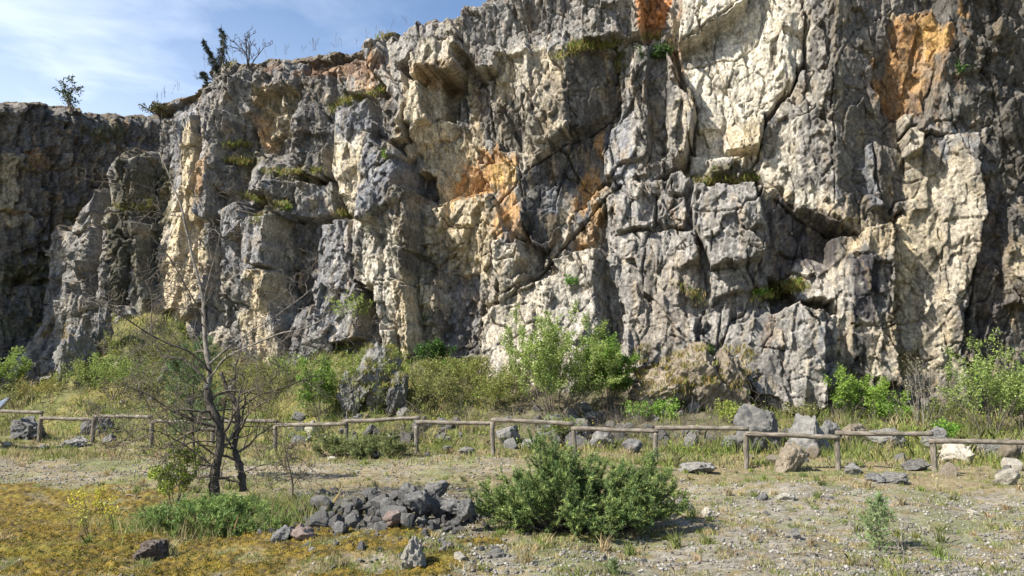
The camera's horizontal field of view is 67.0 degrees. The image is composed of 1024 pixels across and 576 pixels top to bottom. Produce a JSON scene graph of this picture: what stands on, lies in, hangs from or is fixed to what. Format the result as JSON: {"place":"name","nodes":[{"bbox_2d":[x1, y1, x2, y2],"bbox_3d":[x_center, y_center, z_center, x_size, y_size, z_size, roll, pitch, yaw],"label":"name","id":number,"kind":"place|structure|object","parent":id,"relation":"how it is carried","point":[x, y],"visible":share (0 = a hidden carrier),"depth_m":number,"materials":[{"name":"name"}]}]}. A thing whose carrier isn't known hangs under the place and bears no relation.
{"place":"outdoors","nodes":[
{"label":"outdoors","id":0,"kind":"place"},
{"bbox_2d":[0,101,162,377],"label":"cliff","id":1,"kind":"structure","parent":0,"point":[48,153],"depth_m":35.31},
{"bbox_2d":[52,74,83,111],"bbox_3d":[-20.019,-8.768,34.867,1.155,1.751,1.294,-2,-7,13],"label":"rim tree","id":2,"kind":"object","parent":1,"relation":"on","point":[66,94],"visible":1,"depth_m":34.77,"materials":[{"name":"green plant"}]},
{"bbox_2d":[0,0,486,116],"label":"sky","id":3,"kind":"structure","parent":0,"point":[123,53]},
{"bbox_2d":[0,313,1023,575],"bbox_3d":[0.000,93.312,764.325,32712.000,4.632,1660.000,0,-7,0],"label":"ground","id":4,"kind":"structure","parent":0,"point":[14,495],"depth_m":10.48,"materials":[{"name":"gravel"}]},
{"bbox_2d":[0,376,29,408],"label":"thicket","id":5,"kind":"object","parent":4,"relation":"on","point":[13,394],"visible":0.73,"depth_m":26.63,"materials":[{"name":"green plant"}]},
{"bbox_2d":[0,345,34,392],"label":"shrub","id":6,"kind":"object","parent":4,"relation":"on","point":[11,364],"visible":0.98,"depth_m":26.89,"materials":[{"name":"green plant"}]},
{"bbox_2d":[15,363,39,387],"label":"boulder","id":7,"kind":"object","parent":4,"relation":"on","point":[33,374],"visible":0.44,"depth_m":29.21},
{"bbox_2d":[10,415,46,439],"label":"boulder","id":8,"kind":"object","parent":4,"relation":"on","point":[24,428],"visible":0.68,"depth_m":20.64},
{"bbox_2d":[15,375,66,398],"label":"thicket","id":9,"kind":"object","parent":4,"relation":"on","point":[26,389],"visible":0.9,"depth_m":25.77,"materials":[{"name":"green plant"}]},
{"bbox_2d":[60,436,87,447],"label":"boulder","id":10,"kind":"object","parent":4,"relation":"on","point":[78,441],"visible":0.77,"depth_m":19.17,"materials":[{"name":"grey stone"}]},
{"bbox_2d":[52,325,97,381],"bbox_3d":[-15.183,2.268,26.667,1.250,2.042,1.148,-3,-8,24],"label":"boulder","id":11,"kind":"object","parent":4,"relation":"on","point":[76,345],"visible":0.84,"depth_m":26.37,"materials":[{"name":"grey stone"}]},
{"bbox_2d":[49,353,104,392],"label":"thicket","id":12,"kind":"object","parent":4,"relation":"on","point":[80,367],"visible":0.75,"depth_m":25.79,"materials":[{"name":"green plant"}]},
{"bbox_2d":[80,418,114,434],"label":"boulder","id":13,"kind":"object","parent":4,"relation":"on","point":[84,426],"visible":0.3,"depth_m":22.57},
{"bbox_2d":[90,301,113,354],"bbox_3d":[-14.686,1.540,27.663,0.851,2.131,0.763,0,-7,0],"label":"boulder","id":14,"kind":"object","parent":4,"relation":"on","point":[97,334],"visible":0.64,"depth_m":27.46,"materials":[{"name":"grey stone"}]},
{"bbox_2d":[66,347,160,399],"bbox_3d":[-13.034,2.758,25.460,2.668,1.815,2.235,0,-7,0],"label":"shrub","id":15,"kind":"object","parent":4,"relation":"on","point":[116,373],"visible":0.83,"depth_m":25.13,"materials":[{"name":"green plant"}]},
{"bbox_2d":[97,330,181,370],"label":"thicket","id":16,"kind":"object","parent":4,"relation":"on","point":[116,351],"visible":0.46,"depth_m":26.66,"materials":[{"name":"green plant"}]},
{"bbox_2d":[98,349,189,410],"bbox_3d":[-11.512,2.883,24.482,3.298,2.023,2.753,0,-7,0],"label":"shrub","id":17,"kind":"object","parent":4,"relation":"on","point":[155,381],"visible":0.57,"depth_m":24.59,"materials":[{"name":"green plant"}]},
{"bbox_2d":[132,538,169,559],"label":"boulder","id":18,"kind":"object","parent":4,"relation":"on","point":[155,549],"visible":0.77,"depth_m":7.37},
{"bbox_2d":[138,335,194,362],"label":"thicket","id":19,"kind":"object","parent":4,"relation":"on","point":[184,354],"visible":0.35,"depth_m":27.51,"materials":[{"name":"green plant"}]},
{"bbox_2d":[147,439,202,504],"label":"shrub","id":20,"kind":"object","parent":4,"relation":"on","point":[154,475],"visible":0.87,"depth_m":10.12,"materials":[{"name":"green plant"}]},
{"bbox_2d":[152,334,236,476],"bbox_3d":[-5.235,1.928,12.848,1.384,2.366,1.298,0,-7,0],"label":"sapling","id":21,"kind":"object","parent":4,"relation":"on","point":[192,370],"visible":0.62,"depth_m":12.84,"materials":[{"name":"green plant"}]},
{"bbox_2d":[163,368,230,407],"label":"thicket","id":22,"kind":"object","parent":4,"relation":"on","point":[188,390],"visible":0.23,"depth_m":24.39,"materials":[{"name":"green plant"}]},
{"bbox_2d":[187,338,237,379],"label":"thicket","id":23,"kind":"object","parent":4,"relation":"on","point":[229,359],"visible":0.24,"depth_m":26.27,"materials":[{"name":"green plant"}]},
{"bbox_2d":[128,488,299,535],"bbox_3d":[-3.305,2.540,8.615,1.952,0.620,1.288,0,-7,0],"label":"juniper","id":24,"kind":"object","parent":4,"relation":"on","point":[230,505],"visible":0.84,"depth_m":8.41,"materials":[{"name":"green plant"}]},
{"bbox_2d":[54,120,382,498],"bbox_3d":[-3.885,0.185,10.705,4.320,5.443,2.448,0,-7,0],"label":"bare tree","id":25,"kind":"object","parent":4,"relation":"on","point":[219,431],"visible":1,"depth_m":10.38,"materials":[{"name":"brown plant"}]},
{"bbox_2d":[218,372,283,409],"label":"shrub","id":26,"kind":"object","parent":4,"relation":"on","point":[255,391],"visible":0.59,"depth_m":24.21,"materials":[{"name":"green plant"}]},
{"bbox_2d":[0,501,510,575],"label":"moss","id":27,"kind":"object","parent":4,"relation":"on","point":[203,564],"visible":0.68,"depth_m":7.23,"materials":[{"name":"yellow plant"}]},
{"bbox_2d":[66,485,118,515],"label":"seedling bush","id":28,"kind":"object","parent":27,"relation":"on","point":[97,501],"visible":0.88,"depth_m":9.64,"materials":[{"name":"yellow plant"}]},
{"bbox_2d":[242,353,298,395],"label":"thicket","id":29,"kind":"object","parent":4,"relation":"on","point":[263,372],"visible":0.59,"depth_m":24.98,"materials":[{"name":"green plant"}]},
{"bbox_2d":[270,525,292,542],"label":"rock","id":30,"kind":"object","parent":4,"relation":"on","point":[282,533],"visible":0.86,"depth_m":7.60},
{"bbox_2d":[258,433,311,500],"bbox_3d":[-3.008,2.353,10.098,0.829,0.970,0.368,-3,-8,24],"label":"sapling","id":31,"kind":"object","parent":4,"relation":"on","point":[289,471],"visible":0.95,"depth_m":10.03,"materials":[{"name":"brown plant"}]},
{"bbox_2d":[265,350,304,384],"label":"shrub","id":32,"kind":"object","parent":4,"relation":"on","point":[284,368],"visible":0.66,"depth_m":25.45,"materials":[{"name":"green plant"}]},
{"bbox_2d":[290,523,315,540],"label":"rock","id":33,"kind":"object","parent":4,"relation":"on","point":[301,531],"visible":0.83,"depth_m":7.60,"materials":[{"name":"stone"}]},
{"bbox_2d":[301,330,332,358],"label":"boulder","id":34,"kind":"object","parent":4,"relation":"on","point":[313,343],"visible":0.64,"depth_m":27.64,"materials":[{"name":"grey stone"}]},
{"bbox_2d":[305,509,329,527],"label":"rubble rock","id":35,"kind":"object","parent":4,"relation":"on","point":[318,517],"visible":0.77,"depth_m":8.28,"materials":[{"name":"grey stone"}]},
{"bbox_2d":[293,349,351,420],"bbox_3d":[-5.588,2.876,22.861,1.541,2.063,2.228,-5,-9,35],"label":"shrub","id":36,"kind":"object","parent":4,"relation":"on","point":[326,387],"visible":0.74,"depth_m":22.45,"materials":[{"name":"green plant"}]},
{"bbox_2d":[309,431,348,455],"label":"juniper","id":37,"kind":"object","parent":4,"relation":"on","point":[331,442],"visible":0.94,"depth_m":16.90,"materials":[{"name":"green plant"}]},
{"bbox_2d":[336,370,361,413],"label":"boulder","id":38,"kind":"object","parent":4,"relation":"on","point":[340,398],"visible":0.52,"depth_m":22.60,"materials":[{"name":"grey stone"}]},
{"bbox_2d":[337,343,382,423],"bbox_3d":[-4.456,2.724,22.155,1.060,2.343,1.580,-4,-8,30],"label":"sapling","id":39,"kind":"object","parent":4,"relation":"on","point":[351,383],"visible":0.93,"depth_m":22.02,"materials":[{"name":"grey plant"}]},
{"bbox_2d":[336,428,416,459],"bbox_3d":[-2.924,3.433,16.856,1.810,0.789,1.025,0,-7,0],"label":"juniper","id":40,"kind":"object","parent":4,"relation":"on","point":[356,447],"visible":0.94,"depth_m":16.72,"materials":[{"name":"green plant"}]},
{"bbox_2d":[351,342,402,412],"bbox_3d":[-4.022,2.733,22.779,1.380,2.306,1.263,4,-8,-32],"label":"boulder","id":41,"kind":"object","parent":4,"relation":"on","point":[376,352],"visible":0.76,"depth_m":22.49,"materials":[{"name":"grey stone"}]},
{"bbox_2d":[331,341,411,376],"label":"thicket","id":42,"kind":"object","parent":41,"relation":"on","point":[358,360],"visible":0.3,"depth_m":23.11,"materials":[{"name":"green plant"}]},
{"bbox_2d":[383,510,400,525],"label":"rock","id":43,"kind":"object","parent":4,"relation":"on","point":[391,517],"visible":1,"depth_m":7.95,"materials":[{"name":"stone"}]},
{"bbox_2d":[384,371,408,416],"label":"boulder","id":44,"kind":"object","parent":4,"relation":"on","point":[396,395],"visible":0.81,"depth_m":22.09,"materials":[{"name":"grey stone"}]},
{"bbox_2d":[368,380,433,413],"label":"thicket","id":45,"kind":"object","parent":4,"relation":"on","point":[408,395],"visible":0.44,"depth_m":22.25,"materials":[{"name":"green plant"}]},
{"bbox_2d":[398,513,414,526],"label":"rubble rock","id":46,"kind":"object","parent":4,"relation":"on","point":[407,519],"visible":0.6,"depth_m":8.17,"materials":[{"name":"grey stone"}]},
{"bbox_2d":[400,535,426,569],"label":"boulder","id":47,"kind":"object","parent":4,"relation":"on","point":[413,555],"visible":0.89,"depth_m":6.65,"materials":[{"name":"stone"}]},
{"bbox_2d":[398,363,467,410],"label":"thicket","id":48,"kind":"object","parent":4,"relation":"on","point":[440,388],"visible":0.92,"depth_m":22.44,"materials":[{"name":"green plant"}]},
{"bbox_2d":[413,336,456,362],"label":"evergreen plant","id":49,"kind":"object","parent":4,"relation":"on","point":[437,348],"visible":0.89,"depth_m":25.99,"materials":[{"name":"green plant"}]},
{"bbox_2d":[432,497,446,518],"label":"rubble rock","id":50,"kind":"object","parent":4,"relation":"on","point":[437,502],"visible":0.52,"depth_m":8.73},
{"bbox_2d":[402,489,435,515],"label":"rock","id":51,"kind":"object","parent":50,"relation":"on","point":[418,502],"visible":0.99,"depth_m":8.55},
{"bbox_2d":[441,515,446,522],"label":"rubble rock","id":52,"kind":"object","parent":4,"relation":"on","point":[443,518],"visible":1,"depth_m":8.56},
{"bbox_2d":[440,498,460,511],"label":"rock","id":53,"kind":"object","parent":52,"relation":"on","point":[450,505],"visible":0.87,"depth_m":8.49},
{"bbox_2d":[417,351,494,390],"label":"shrub","id":54,"kind":"object","parent":4,"relation":"on","point":[474,365],"visible":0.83,"depth_m":23.75,"materials":[{"name":"green plant"}]},
{"bbox_2d":[457,498,475,520],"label":"rock","id":55,"kind":"object","parent":4,"relation":"on","point":[465,511],"visible":1,"depth_m":8.15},
{"bbox_2d":[458,369,526,411],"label":"shrub","id":56,"kind":"object","parent":4,"relation":"on","point":[491,391],"visible":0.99,"depth_m":22.34,"materials":[{"name":"green plant"}]},
{"bbox_2d":[495,425,519,442],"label":"rock","id":57,"kind":"object","parent":4,"relation":"on","point":[510,432],"visible":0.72,"depth_m":19.56,"materials":[{"name":"grey stone"}]},
{"bbox_2d":[0,303,1022,449],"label":"scrub twigs","id":58,"kind":"object","parent":4,"relation":"on","point":[400,434],"visible":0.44,"depth_m":21.10,"materials":[{"name":"brown plant"}]},
{"bbox_2d":[0,309,1023,575],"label":"grass","id":59,"kind":"structure","parent":4,"relation":"on","point":[858,449],"depth_m":15.12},
{"bbox_2d":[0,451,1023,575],"bbox_3d":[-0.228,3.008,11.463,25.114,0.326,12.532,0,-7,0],"label":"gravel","id":60,"kind":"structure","parent":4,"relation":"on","point":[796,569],"depth_m":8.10,"materials":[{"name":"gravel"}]},
{"bbox_2d":[0,409,1023,471],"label":"fence","id":61,"kind":"object","parent":4,"relation":"on","point":[933,442],"visible":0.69,"depth_m":16.28,"materials":[{"name":"brown wood"}]},
{"bbox_2d":[0,310,1023,465],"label":"undergrowth","id":62,"kind":"object","parent":4,"relation":"on","point":[128,400],"visible":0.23,"depth_m":22.59,"materials":[{"name":"green plant"}]},
{"bbox_2d":[491,361,533,397],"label":"thicket","id":63,"kind":"object","parent":4,"relation":"on","point":[527,380],"visible":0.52,"depth_m":23.13,"materials":[{"name":"green plant"}]},
{"bbox_2d":[498,298,625,418],"bbox_3d":[1.348,2.044,21.845,3.570,3.390,3.390,0,-7,0],"label":"shrub","id":64,"kind":"object","parent":4,"relation":"on","point":[545,350],"visible":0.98,"depth_m":21.20,"materials":[{"name":"green plant"}]},
{"bbox_2d":[539,412,587,440],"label":"thicket","id":65,"kind":"object","parent":4,"relation":"on","point":[558,429],"visible":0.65,"depth_m":19.56,"materials":[{"name":"green plant"}]},
{"bbox_2d":[467,426,691,540],"bbox_3d":[0.731,2.179,8.554,2.456,1.307,1.679,0,-7,0],"label":"juniper bush","id":66,"kind":"object","parent":4,"relation":"on","point":[567,492],"visible":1,"depth_m":8.26,"materials":[{"name":"green plant"}]},
{"bbox_2d":[589,431,614,447],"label":"rock","id":67,"kind":"object","parent":4,"relation":"on","point":[603,435],"visible":0.62,"depth_m":18.51,"materials":[{"name":"grey stone"}]},
{"bbox_2d":[583,332,641,410],"bbox_3d":[2.843,2.382,22.145,1.720,2.286,2.107,0,-7,0],"label":"shrub","id":68,"kind":"object","parent":4,"relation":"on","point":[628,361],"visible":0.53,"depth_m":21.88,"materials":[{"name":"green plant"}]},
{"bbox_2d":[556,394,685,443],"bbox_3d":[2.833,3.408,19.629,2.958,1.558,2.765,-5,-9,36],"label":"dead brush","id":69,"kind":"object","parent":4,"relation":"on","point":[611,422],"visible":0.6,"depth_m":19.40,"materials":[{"name":"brown plant"}]},
{"bbox_2d":[622,438,642,453],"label":"rock","id":70,"kind":"object","parent":4,"relation":"on","point":[637,445],"visible":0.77,"depth_m":17.37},
{"bbox_2d":[621,395,683,420],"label":"weed clump","id":71,"kind":"object","parent":4,"relation":"on","point":[658,406],"visible":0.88,"depth_m":20.74,"materials":[{"name":"green plant"}]},
{"bbox_2d":[627,358,686,405],"bbox_3d":[4.263,2.732,22.117,1.891,1.512,1.658,-6,-9,42],"label":"boulder","id":72,"kind":"object","parent":4,"relation":"on","point":[664,394],"visible":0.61,"depth_m":21.55,"materials":[{"name":"beige stone"}]},
{"bbox_2d":[678,461,717,473],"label":"boulder","id":73,"kind":"object","parent":4,"relation":"on","point":[703,467],"visible":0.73,"depth_m":14.13,"materials":[{"name":"grey stone"}]},
{"bbox_2d":[672,341,730,411],"bbox_3d":[5.227,2.495,21.977,1.813,2.005,1.605,0,-7,0],"label":"boulder","id":74,"kind":"object","parent":4,"relation":"on","point":[718,390],"visible":0.77,"depth_m":21.46,"materials":[{"name":"beige stone"}]},
{"bbox_2d":[714,346,751,409],"bbox_3d":[6.148,2.674,21.876,1.200,2.042,1.039,-2,-7,13],"label":"boulder","id":75,"kind":"object","parent":4,"relation":"on","point":[731,367],"visible":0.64,"depth_m":21.56,"materials":[{"name":"beige stone"}]},
{"bbox_2d":[714,398,752,422],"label":"weed clump","id":76,"kind":"object","parent":4,"relation":"on","point":[730,410],"visible":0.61,"depth_m":20.38,"materials":[{"name":"green plant"}]},
{"bbox_2d":[733,404,781,452],"bbox_3d":[5.833,3.566,18.327,1.057,1.658,1.368,-3,-8,22],"label":"boulder","id":77,"kind":"object","parent":4,"relation":"on","point":[753,418],"visible":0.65,"depth_m":17.96,"materials":[{"name":"grey stone"}]},
{"bbox_2d":[773,441,809,472],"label":"boulder","id":78,"kind":"object","parent":4,"relation":"on","point":[793,456],"visible":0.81,"depth_m":14.80,"materials":[{"name":"beige stone"}]},
{"bbox_2d":[778,400,819,417],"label":"thicket","id":79,"kind":"object","parent":4,"relation":"on","point":[802,407],"visible":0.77,"depth_m":21.24,"materials":[{"name":"green plant"}]},
{"bbox_2d":[787,413,831,452],"bbox_3d":[6.846,3.521,17.663,0.998,1.288,1.022,0,-7,0],"label":"boulder","id":80,"kind":"object","parent":4,"relation":"on","point":[805,424],"visible":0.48,"depth_m":17.55,"materials":[{"name":"grey stone"}]},
{"bbox_2d":[820,420,840,440],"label":"rock","id":81,"kind":"object","parent":4,"relation":"on","point":[829,427],"visible":0.38,"depth_m":18.74,"materials":[{"name":"grey stone"}]},
{"bbox_2d":[840,423,868,442],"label":"boulder","id":82,"kind":"object","parent":4,"relation":"on","point":[855,427],"visible":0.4,"depth_m":18.75,"materials":[{"name":"beige stone"}]},
{"bbox_2d":[820,362,910,421],"bbox_3d":[9.773,2.883,21.363,2.269,1.681,1.770,-5,-8,34],"label":"shrub","id":83,"kind":"object","parent":4,"relation":"on","point":[843,390],"visible":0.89,"depth_m":21.33,"materials":[{"name":"green plant"}]},
{"bbox_2d":[850,490,900,551],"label":"pine seedling","id":84,"kind":"object","parent":4,"relation":"on","point":[879,502],"visible":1,"depth_m":7.67,"materials":[{"name":"green plant"}]},
{"bbox_2d":[865,428,905,447],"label":"boulder","id":85,"kind":"object","parent":4,"relation":"on","point":[884,440],"visible":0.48,"depth_m":18.08,"materials":[{"name":"grey stone"}]},
{"bbox_2d":[869,395,913,423],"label":"shrub","id":86,"kind":"object","parent":4,"relation":"on","point":[890,405],"visible":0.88,"depth_m":20.72,"materials":[{"name":"green plant"}]},
{"bbox_2d":[880,471,908,483],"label":"rock","id":87,"kind":"object","parent":4,"relation":"on","point":[894,478],"visible":0.86,"depth_m":12.53,"materials":[{"name":"grey stone"}]},
{"bbox_2d":[876,516,928,573],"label":"dead seedling","id":88,"kind":"object","parent":4,"relation":"on","point":[903,552],"visible":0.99,"depth_m":6.45,"materials":[{"name":"grey plant"}]},
{"bbox_2d":[900,459,930,470],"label":"rock","id":89,"kind":"object","parent":4,"relation":"on","point":[917,464],"visible":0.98,"depth_m":14.57,"materials":[{"name":"grey stone"}]},
{"bbox_2d":[890,353,953,429],"bbox_3d":[10.742,2.695,20.254,1.213,2.127,1.534,7,-10,-44],"label":"shrub","id":90,"kind":"object","parent":4,"relation":"on","point":[921,395],"visible":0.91,"depth_m":20.13,"materials":[{"name":"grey plant"}]},
{"bbox_2d":[920,426,946,450],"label":"boulder","id":91,"kind":"object","parent":4,"relation":"on","point":[940,433],"visible":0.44,"depth_m":17.76,"materials":[{"name":"grey stone"}]},
{"bbox_2d":[930,416,960,438],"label":"shrub","id":92,"kind":"object","parent":4,"relation":"on","point":[948,429],"visible":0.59,"depth_m":18.55,"materials":[{"name":"green plant"}]},
{"bbox_2d":[934,462,957,476],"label":"scree stone","id":93,"kind":"object","parent":4,"relation":"on","point":[947,469],"visible":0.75,"depth_m":13.89,"materials":[{"name":"beige stone"}]},
{"bbox_2d":[926,396,967,421],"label":"thicket","id":94,"kind":"object","parent":4,"relation":"on","point":[947,406],"visible":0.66,"depth_m":21.09,"materials":[{"name":"green plant"}]},
{"bbox_2d":[938,444,974,462],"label":"boulder","id":95,"kind":"object","parent":4,"relation":"on","point":[951,451],"visible":0.59,"depth_m":16.20,"materials":[{"name":"stone"}]},
{"bbox_2d":[935,327,1023,436],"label":"shrub","id":96,"kind":"object","parent":4,"relation":"on","point":[990,386],"visible":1,"depth_m":19.35,"materials":[{"name":"green plant"}]},
{"bbox_2d":[992,468,1019,484],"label":"rock","id":97,"kind":"object","parent":4,"relation":"on","point":[1009,476],"visible":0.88,"depth_m":12.51,"materials":[{"name":"stone"}]},
{"bbox_2d":[996,438,1021,458],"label":"rock","id":98,"kind":"object","parent":4,"relation":"on","point":[1011,451],"visible":0.54,"depth_m":16.19,"materials":[{"name":"beige stone"}]},
{"bbox_2d":[1001,457,1022,470],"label":"scree stone","id":99,"kind":"object","parent":4,"relation":"on","point":[1017,464],"visible":0.52,"depth_m":15.04,"materials":[{"name":"stone"}]},
{"label":"rubble rock","id":100,"kind":"object","parent":4,"relation":"on","visible":0},
{"bbox_2d":[424,480,449,496],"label":"rock","id":101,"kind":"object","parent":100,"relation":"on","point":[440,487],"visible":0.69,"depth_m":9.75,"materials":[{"name":"grey stone"}]},
{"bbox_2d":[1,0,1023,421],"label":"cliff","id":102,"kind":"structure","parent":0,"point":[879,148],"depth_m":26.23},
{"bbox_2d":[138,100,168,115],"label":"rim bush","id":103,"kind":"object","parent":102,"relation":"on","point":[155,107],"visible":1,"depth_m":32.35,"materials":[{"name":"green plant"}]},
{"bbox_2d":[201,38,220,72],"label":"conifer","id":104,"kind":"object","parent":102,"relation":"on","point":[209,53],"visible":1,"depth_m":30.75,"materials":[{"name":"green plant"}]},
{"bbox_2d":[211,25,230,76],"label":"conifer","id":105,"kind":"object","parent":102,"relation":"on","point":[223,41],"visible":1,"depth_m":30.89,"materials":[{"name":"green plant"}]},
{"bbox_2d":[226,25,272,68],"bbox_3d":[-10.595,-9.748,30.950,2.099,1.836,0.915,0,-7,0],"label":"rim tree","id":106,"kind":"object","parent":102,"relation":"on","point":[248,65],"visible":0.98,"depth_m":31.01,"materials":[{"name":"grey plant"}]},
{"bbox_2d":[325,290,374,324],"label":"shrub","id":107,"kind":"object","parent":102,"relation":"on","point":[358,305],"visible":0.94,"depth_m":27.15,"materials":[{"name":"green plant"}]},
{"bbox_2d":[34,317,760,397],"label":"boulder turf","id":108,"kind":"structure","parent":102,"relation":"on","point":[667,367],"depth_m":22.09,"materials":[{"name":"green plant"}]},
{"bbox_2d":[111,28,811,306],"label":"ledge turf","id":109,"kind":"structure","parent":102,"relation":"on","point":[777,292],"depth_m":27.06,"materials":[{"name":"green plant"}]},
{"bbox_2d":[648,40,675,63],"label":"ledge bush","id":110,"kind":"object","parent":102,"relation":"on","point":[659,52],"visible":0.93,"depth_m":26.54,"materials":[{"name":"green plant"}]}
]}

